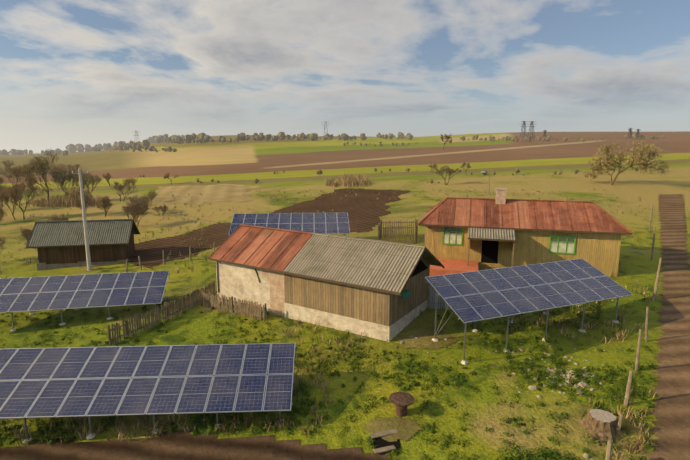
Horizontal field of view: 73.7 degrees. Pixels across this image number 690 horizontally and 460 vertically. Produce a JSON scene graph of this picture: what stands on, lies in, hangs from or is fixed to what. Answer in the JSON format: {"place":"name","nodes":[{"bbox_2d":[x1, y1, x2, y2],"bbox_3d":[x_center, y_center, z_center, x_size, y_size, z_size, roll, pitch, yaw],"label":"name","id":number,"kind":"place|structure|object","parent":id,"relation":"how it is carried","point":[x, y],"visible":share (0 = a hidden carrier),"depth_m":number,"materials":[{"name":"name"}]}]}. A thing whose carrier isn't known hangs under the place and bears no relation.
{"place":"outdoors","nodes":[
{"label":"outdoors","id":0,"kind":"place"},
{"bbox_2d":[0,430,390,459],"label":"dirt road","id":1,"kind":"structure","parent":0,"point":[179,445],"depth_m":15.75,"materials":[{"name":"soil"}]},
{"bbox_2d":[149,184,260,204],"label":"dry grass field","id":2,"kind":"structure","parent":0,"point":[224,192],"depth_m":76.10,"materials":[{"name":"plant"}]},
{"bbox_2d":[267,188,410,232],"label":"field","id":3,"kind":"structure","parent":0,"point":[364,209],"depth_m":59.30,"materials":[{"name":"soil"}]},
{"bbox_2d":[0,131,689,459],"bbox_3d":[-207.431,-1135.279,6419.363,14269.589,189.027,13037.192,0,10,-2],"label":"ground","id":4,"kind":"structure","parent":0,"point":[300,163],"depth_m":29.03,"materials":[{"name":"green plant"}]},
{"bbox_2d":[0,204,6,225],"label":"tree","id":5,"kind":"object","parent":4,"relation":"on","point":[2,212],"visible":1,"depth_m":50.59,"materials":[{"name":"brown plant"}]},
{"bbox_2d":[0,235,6,251],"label":"tree","id":6,"kind":"object","parent":4,"relation":"on","point":[3,240],"visible":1,"depth_m":40.65,"materials":[{"name":"brown plant"}]},
{"bbox_2d":[0,182,10,209],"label":"tree","id":7,"kind":"object","parent":4,"relation":"on","point":[3,186],"visible":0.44,"depth_m":67.76,"materials":[{"name":"brown plant"}]},
{"bbox_2d":[3,160,14,169],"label":"tree","id":8,"kind":"object","parent":4,"relation":"on","point":[5,162],"visible":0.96,"depth_m":176.82,"materials":[{"name":"brown plant"}]},
{"bbox_2d":[1,164,23,183],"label":"tree","id":9,"kind":"object","parent":4,"relation":"on","point":[14,171],"visible":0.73,"depth_m":101.94,"materials":[{"name":"brown plant"}]},
{"bbox_2d":[19,228,31,244],"bbox_3d":[-32.697,0.611,47.718,1.526,2.155,1.862,0,10,-2],"label":"tree","id":10,"kind":"object","parent":4,"relation":"on","point":[26,232],"visible":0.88,"depth_m":47.27,"materials":[{"name":"brown plant"}]},
{"bbox_2d":[0,182,52,219],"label":"tree","id":11,"kind":"object","parent":4,"relation":"on","point":[15,193],"visible":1,"depth_m":61.12,"materials":[{"name":"brown plant"}]},
{"bbox_2d":[20,175,36,197],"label":"tree","id":12,"kind":"object","parent":4,"relation":"on","point":[28,182],"visible":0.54,"depth_m":87.30,"materials":[{"name":"brown plant"}]},
{"bbox_2d":[17,149,60,198],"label":"tree","id":13,"kind":"object","parent":4,"relation":"on","point":[37,163],"visible":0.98,"depth_m":74.40,"materials":[{"name":"brown plant"}]},
{"bbox_2d":[0,164,92,175],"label":"trees","id":14,"kind":"object","parent":4,"relation":"on","point":[47,169],"visible":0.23,"depth_m":174.53,"materials":[{"name":"plant"}]},
{"bbox_2d":[44,213,67,220],"bbox_3d":[-31.946,-0.547,50.898,3.248,2.706,2.356,-7,12,-34],"label":"bush","id":15,"kind":"object","parent":4,"relation":"on","point":[57,218],"visible":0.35,"depth_m":50.83,"materials":[{"name":"brown plant"}]},
{"bbox_2d":[51,163,65,185],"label":"tree","id":16,"kind":"object","parent":4,"relation":"on","point":[56,167],"visible":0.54,"depth_m":108.39,"materials":[{"name":"brown plant"}]},
{"bbox_2d":[21,191,100,209],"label":"dry reeds","id":17,"kind":"object","parent":4,"relation":"on","point":[64,201],"visible":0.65,"depth_m":72.45,"materials":[{"name":"plant"}]},
{"bbox_2d":[43,169,91,196],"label":"tree","id":18,"kind":"object","parent":4,"relation":"on","point":[60,179],"visible":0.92,"depth_m":75.37,"materials":[{"name":"brown plant"}]},
{"bbox_2d":[66,163,79,171],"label":"tree","id":19,"kind":"object","parent":4,"relation":"on","point":[76,165],"visible":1,"depth_m":161.16,"materials":[{"name":"brown plant"}]},
{"bbox_2d":[64,186,93,209],"bbox_3d":[-35.240,-3.816,61.010,3.827,4.618,4.519,0,10,-2],"label":"tree","id":20,"kind":"object","parent":4,"relation":"on","point":[77,198],"visible":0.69,"depth_m":61.18,"materials":[{"name":"brown plant"}]},
{"bbox_2d":[72,169,91,270],"bbox_3d":[-20.746,-0.615,36.691,1.102,8.444,0.314,-4,11,-24],"label":"utility pole","id":21,"kind":"object","parent":4,"relation":"on","point":[88,259],"visible":0.94,"depth_m":36.61,"materials":[{"name":"concrete"}]},
{"bbox_2d":[7,171,415,231],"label":"power wires","id":22,"kind":"object","parent":21,"relation":"attached to","point":[198,218],"visible":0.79,"depth_m":32.42,"materials":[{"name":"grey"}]},
{"bbox_2d":[26,219,140,270],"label":"shed","id":23,"kind":"structure","parent":4,"relation":"on","point":[58,244],"depth_m":38.55,"materials":[{"name":"brown wood"}]},
{"bbox_2d":[0,271,169,330],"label":"solar array","id":24,"kind":"object","parent":4,"relation":"on","point":[25,294],"visible":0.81,"depth_m":27.82,"materials":[{"name":"blue glass"}]},
{"bbox_2d":[83,174,102,195],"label":"tree","id":25,"kind":"object","parent":4,"relation":"on","point":[94,180],"visible":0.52,"depth_m":85.50,"materials":[{"name":"brown plant"}]},
{"bbox_2d":[96,194,114,215],"bbox_3d":[-31.622,-3.206,60.878,2.144,3.200,2.904,0,10,-2],"label":"tree","id":26,"kind":"object","parent":4,"relation":"on","point":[104,201],"visible":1,"depth_m":60.34,"materials":[{"name":"brown plant"}]},
{"bbox_2d":[101,172,112,185],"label":"tree","id":27,"kind":"object","parent":4,"relation":"on","point":[107,176],"visible":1,"depth_m":102.41,"materials":[{"name":"brown plant"}]},
{"bbox_2d":[111,181,136,201],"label":"tree","id":28,"kind":"object","parent":4,"relation":"on","point":[119,187],"visible":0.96,"depth_m":74.30,"materials":[{"name":"brown plant"}]},
{"bbox_2d":[122,178,137,190],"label":"tree","id":29,"kind":"object","parent":4,"relation":"on","point":[129,181],"visible":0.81,"depth_m":87.96,"materials":[{"name":"brown plant"}]},
{"bbox_2d":[121,196,157,226],"bbox_3d":[-23.684,-2.035,53.070,3.392,3.913,4.357,0,10,-2],"label":"tree","id":30,"kind":"object","parent":4,"relation":"on","point":[139,207],"visible":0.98,"depth_m":52.66,"materials":[{"name":"brown plant"}]},
{"bbox_2d":[130,194,150,204],"bbox_3d":[-26.883,-3.401,61.134,2.680,2.941,4.792,-2,10,-11],"label":"tree","id":31,"kind":"object","parent":4,"relation":"on","point":[142,197],"visible":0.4,"depth_m":60.21,"materials":[{"name":"brown plant"}]},
{"bbox_2d":[0,343,295,442],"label":"solar array","id":32,"kind":"object","parent":4,"relation":"on","point":[40,382],"visible":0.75,"depth_m":17.46,"materials":[{"name":"blue glass"}]},
{"bbox_2d":[147,189,157,200],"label":"tree","id":33,"kind":"object","parent":4,"relation":"on","point":[151,195],"visible":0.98,"depth_m":69.96,"materials":[{"name":"brown plant"}]},
{"bbox_2d":[151,204,168,216],"bbox_3d":[-23.618,-2.542,58.864,2.262,2.012,1.337,-3,11,-19],"label":"tree","id":34,"kind":"object","parent":4,"relation":"on","point":[164,207],"visible":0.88,"depth_m":58.65,"materials":[{"name":"brown plant"}]},
{"bbox_2d":[107,280,215,345],"bbox_3d":[-10.262,4.676,26.853,0.362,1.785,7.422,6,12,30],"label":"wooden fence","id":35,"kind":"object","parent":4,"relation":"on","point":[180,308],"visible":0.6,"depth_m":26.03,"materials":[{"name":"brown wood"}]},
{"bbox_2d":[126,243,214,272],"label":"fence posts","id":36,"kind":"object","parent":4,"relation":"on","point":[163,259],"visible":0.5,"depth_m":37.62,"materials":[{"name":"brown wood"}]},
{"bbox_2d":[164,173,178,184],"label":"tree","id":37,"kind":"object","parent":4,"relation":"on","point":[167,176],"visible":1,"depth_m":93.08,"materials":[{"name":"brown plant"}]},
{"bbox_2d":[128,222,230,267],"bbox_3d":[-14.875,1.088,44.914,9.671,1.160,14.337,8,13,39],"label":"field plot","id":38,"kind":"object","parent":4,"relation":"on","point":[150,253],"depth_m":43.52,"materials":[{"name":"soil"}]},
{"bbox_2d":[201,290,266,320],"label":"picket fence","id":39,"kind":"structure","parent":4,"relation":"on","point":[224,304],"depth_m":26.98,"materials":[{"name":"brown wood"}]},
{"bbox_2d":[228,213,350,235],"bbox_3d":[-4.760,0.374,40.407,10.325,3.321,3.107,-1,10,-4],"label":"solar array","id":40,"kind":"object","parent":4,"relation":"on","point":[310,221],"visible":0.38,"depth_m":40.45,"materials":[{"name":"blue glass"}]},
{"bbox_2d":[208,224,444,341],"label":"barn","id":41,"kind":"structure","parent":4,"relation":"on","point":[376,289],"depth_m":24.99,"materials":[{"name":"brown wood"}]},
{"bbox_2d":[0,290,657,459],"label":"lawn weeds","id":42,"kind":"object","parent":4,"relation":"on","point":[540,456],"depth_m":18.55,"materials":[{"name":"green plant"}]},
{"bbox_2d":[0,188,661,459],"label":"dry grass tufts","id":43,"kind":"object","parent":4,"relation":"on","point":[637,445],"depth_m":17.84,"materials":[{"name":"plant"}]},
{"bbox_2d":[0,132,664,155],"bbox_3d":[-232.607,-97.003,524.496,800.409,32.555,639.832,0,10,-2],"label":"tree line","id":44,"kind":"object","parent":4,"relation":"on","point":[146,143],"visible":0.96,"depth_m":293.68,"materials":[{"name":"green plant"}]},
{"bbox_2d":[325,171,370,187],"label":"reeds","id":45,"kind":"object","parent":4,"relation":"on","point":[348,180],"visible":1,"depth_m":77.27,"materials":[{"name":"plant"}]},
{"bbox_2d":[87,167,663,191],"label":"bushes","id":46,"kind":"object","parent":4,"relation":"on","point":[576,171],"visible":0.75,"depth_m":85.95,"materials":[{"name":"plant"}]},
{"bbox_2d":[369,429,400,453],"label":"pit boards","id":47,"kind":"object","parent":4,"relation":"on","point":[383,445],"visible":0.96,"depth_m":15.58,"materials":[{"name":"black"}]},
{"bbox_2d":[363,417,423,441],"bbox_3d":[1.706,7.020,16.251,2.100,0.126,1.300,0,10,-2],"label":"bare ground patch","id":48,"kind":"object","parent":4,"relation":"on","point":[406,428],"visible":0.9,"depth_m":16.34,"materials":[{"name":"soil"}]},
{"bbox_2d":[378,220,417,243],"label":"enclosure slats","id":49,"kind":"object","parent":4,"relation":"on","point":[391,235],"visible":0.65,"depth_m":40.05,"materials":[{"name":"brown wood"}]},
{"bbox_2d":[389,392,414,416],"bbox_3d":[2.098,6.561,17.074,0.926,0.735,0.940,0,10,-2],"label":"round pedestal table","id":50,"kind":"object","parent":4,"relation":"on","point":[401,401],"visible":0.98,"depth_m":16.92,"materials":[{"name":"wood"}]},
{"bbox_2d":[400,336,447,352],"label":"stones","id":51,"kind":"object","parent":4,"relation":"on","point":[401,342],"depth_m":22.39,"materials":[{"name":"stone"}]},
{"bbox_2d":[397,325,457,348],"bbox_3d":[3.940,5.351,22.644,2.791,0.229,2.343,-4,11,-22],"label":"dirt patch","id":52,"kind":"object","parent":4,"relation":"on","point":[425,335],"depth_m":22.65,"materials":[{"name":"soil"}]},
{"bbox_2d":[428,162,437,172],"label":"tree","id":53,"kind":"object","parent":4,"relation":"on","point":[434,166],"visible":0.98,"depth_m":91.02,"materials":[{"name":"brown plant"}]},
{"bbox_2d":[427,283,451,309],"bbox_3d":[5.664,4.025,26.066,1.923,2.743,0.103,2,10,11],"label":"fence","id":54,"kind":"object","parent":4,"relation":"on","point":[441,302],"depth_m":26.12,"materials":[{"name":"grey metal"}]},
{"bbox_2d":[440,133,451,148],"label":"tree","id":55,"kind":"object","parent":4,"relation":"on","point":[446,137],"visible":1,"depth_m":183.61,"materials":[{"name":"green plant"}]},
{"bbox_2d":[434,165,460,184],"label":"tree","id":56,"kind":"object","parent":4,"relation":"on","point":[449,170],"visible":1,"depth_m":72.84,"materials":[{"name":"brown plant"}]},
{"bbox_2d":[429,258,477,275],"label":"terrace slab","id":57,"kind":"structure","parent":4,"relation":"on","point":[452,266],"depth_m":30.46,"materials":[{"name":"orange tile"}]},
{"bbox_2d":[461,161,470,175],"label":"tree","id":58,"kind":"object","parent":4,"relation":"on","point":[467,166],"visible":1,"depth_m":83.70,"materials":[{"name":"brown plant"}]},
{"bbox_2d":[481,171,489,194],"bbox_3d":[18.918,-6.129,61.994,1.341,3.490,0.346,-1,10,-7],"label":"lamp post","id":59,"kind":"object","parent":4,"relation":"on","point":[489,180],"visible":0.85,"depth_m":62.01,"materials":[{"name":"metal"}]},
{"bbox_2d":[519,121,527,138],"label":"pylon","id":60,"kind":"object","parent":4,"relation":"on","point":[524,126],"visible":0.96,"depth_m":267.54,"materials":[{"name":"grey metal"}]},
{"bbox_2d":[417,188,632,276],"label":"house","id":61,"kind":"structure","parent":4,"relation":"on","point":[500,231],"depth_m":31.53,"materials":[{"name":"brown wood"}]},
{"bbox_2d":[425,259,632,364],"bbox_3d":[9.175,3.839,22.817,10.325,3.358,3.193,-4,11,-21],"label":"solar array","id":62,"kind":"object","parent":4,"relation":"on","point":[473,296],"visible":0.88,"depth_m":22.31,"materials":[{"name":"blue glass"}]},
{"bbox_2d":[528,121,535,138],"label":"pylon","id":63,"kind":"object","parent":4,"relation":"on","point":[532,126],"visible":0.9,"depth_m":265.69,"materials":[{"name":"grey metal"}]},
{"bbox_2d":[512,348,604,410],"bbox_3d":[8.870,5.972,19.255,3.397,0.498,5.971,6,12,30],"label":"rubble debris","id":64,"kind":"object","parent":4,"relation":"on","point":[560,385],"visible":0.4,"depth_m":18.95,"materials":[{"name":"stone"}]},
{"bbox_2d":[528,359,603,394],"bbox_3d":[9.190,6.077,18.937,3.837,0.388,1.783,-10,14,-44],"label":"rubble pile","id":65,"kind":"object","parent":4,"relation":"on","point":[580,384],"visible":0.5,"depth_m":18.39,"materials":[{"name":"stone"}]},
{"bbox_2d":[576,409,622,443],"bbox_3d":[8.835,6.629,15.686,1.503,0.620,1.466,0,10,-2],"label":"tree stump","id":66,"kind":"object","parent":4,"relation":"on","point":[601,424],"visible":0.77,"depth_m":15.44,"materials":[{"name":"brown wood"}]},
{"bbox_2d":[580,139,668,184],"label":"tree","id":67,"kind":"object","parent":4,"relation":"on","point":[636,157],"visible":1,"depth_m":67.62,"materials":[{"name":"green plant"}]},
{"bbox_2d":[627,128,632,137],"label":"pylon","id":68,"kind":"object","parent":4,"relation":"on","point":[630,130],"visible":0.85,"depth_m":257.59,"materials":[{"name":"grey metal"}]},
{"bbox_2d":[605,204,661,459],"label":"wire fence","id":69,"kind":"object","parent":4,"relation":"on","point":[609,442],"visible":0.85,"depth_m":18.86,"materials":[{"name":"brown wood"}]},
{"bbox_2d":[0,0,689,152],"label":"sky","id":70,"kind":"structure","parent":0,"point":[90,72],"materials":[{"name":"blue"}]},
{"bbox_2d":[645,194,689,459],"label":"dirt track","id":71,"kind":"structure","parent":0,"point":[671,414],"depth_m":21.17,"materials":[{"name":"soil"}]}
]}

